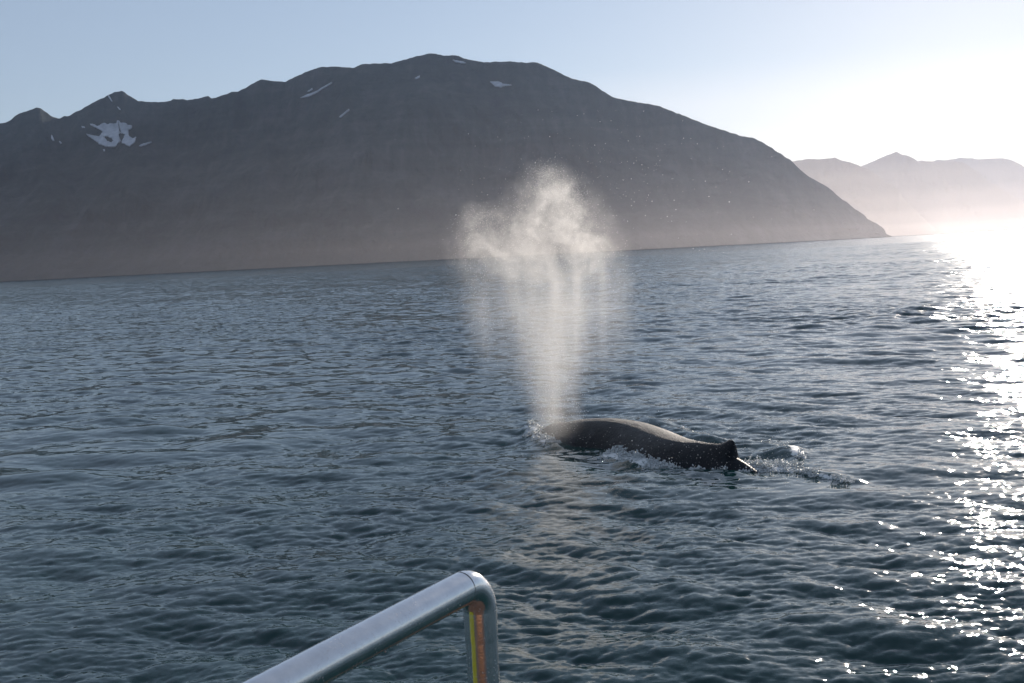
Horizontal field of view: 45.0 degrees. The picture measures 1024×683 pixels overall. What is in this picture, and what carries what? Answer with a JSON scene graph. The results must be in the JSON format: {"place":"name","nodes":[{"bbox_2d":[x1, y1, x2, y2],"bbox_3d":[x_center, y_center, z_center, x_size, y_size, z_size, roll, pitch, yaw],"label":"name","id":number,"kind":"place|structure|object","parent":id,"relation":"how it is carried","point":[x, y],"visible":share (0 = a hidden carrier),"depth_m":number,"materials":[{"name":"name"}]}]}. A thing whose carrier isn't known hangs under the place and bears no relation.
{"place":"outdoors","nodes":[
{"label":"outdoors","id":0,"kind":"place"},
{"bbox_2d":[0,53,891,281],"bbox_3d":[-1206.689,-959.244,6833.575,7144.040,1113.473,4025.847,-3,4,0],"label":"mountain","id":1,"kind":"structure","parent":0,"point":[360,164],"depth_m":5859.02,"materials":[{"name":"grey stone"}]},
{"bbox_2d":[0,230,1023,682],"bbox_3d":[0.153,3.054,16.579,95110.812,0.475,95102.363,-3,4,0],"label":"water","id":2,"kind":"structure","parent":0,"point":[234,476],"depth_m":24.65,"materials":[{"name":"teal liquid"}]},
{"bbox_2d":[535,418,757,472],"bbox_3d":[2.837,3.122,25.863,2.159,2.796,11.605,-5,5,-32],"label":"whale","id":3,"kind":"object","parent":2,"relation":"in","point":[591,432],"visible":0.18,"depth_m":24.98},
{"bbox_2d":[437,111,857,493],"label":"spray droplets","id":4,"kind":"object","parent":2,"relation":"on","point":[565,291],"visible":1,"depth_m":27.95,"materials":[{"name":"white liquid"}]},
{"bbox_2d":[522,419,850,482],"bbox_3d":[3.210,2.152,25.784,9.951,0.467,4.090,1,5,43],"label":"foam","id":5,"kind":"object","parent":2,"relation":"on","point":[756,463],"visible":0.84,"depth_m":23.83,"materials":[{"name":"white"}]},
{"bbox_3d":[-0.710,2.317,-3.350,4.350,5.520,11.000,-3,4,0],"label":"tour boat","id":6,"kind":"object","parent":2,"relation":"on","visible":0},
{"bbox_2d":[241,570,499,682],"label":"handrail","id":7,"kind":"object","parent":6,"relation":"attached to","point":[360,643],"visible":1,"depth_m":1.26,"materials":[{"name":"silver metal"}]},
{"bbox_2d":[0,0,1023,165],"label":"sky","id":8,"kind":"structure","parent":0,"point":[871,80],"materials":[{"name":"blue"}]},
{"bbox_2d":[792,158,938,236],"bbox_3d":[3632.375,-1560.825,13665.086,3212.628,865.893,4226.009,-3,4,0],"label":"mountain","id":9,"kind":"structure","parent":0,"point":[881,202],"depth_m":12458.96,"materials":[{"name":"grey stone"}]},
{"bbox_2d":[861,152,1023,233],"bbox_3d":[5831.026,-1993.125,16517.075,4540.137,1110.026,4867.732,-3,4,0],"label":"mountain","id":10,"kind":"structure","parent":0,"point":[945,197],"depth_m":15507.30,"materials":[{"name":"grey stone"}]},
{"bbox_2d":[935,158,1023,200],"bbox_3d":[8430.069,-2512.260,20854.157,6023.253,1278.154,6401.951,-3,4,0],"label":"mountain","id":11,"kind":"structure","parent":0,"point":[1007,175],"depth_m":20438.40,"materials":[{"name":"grey stone"}]}
]}

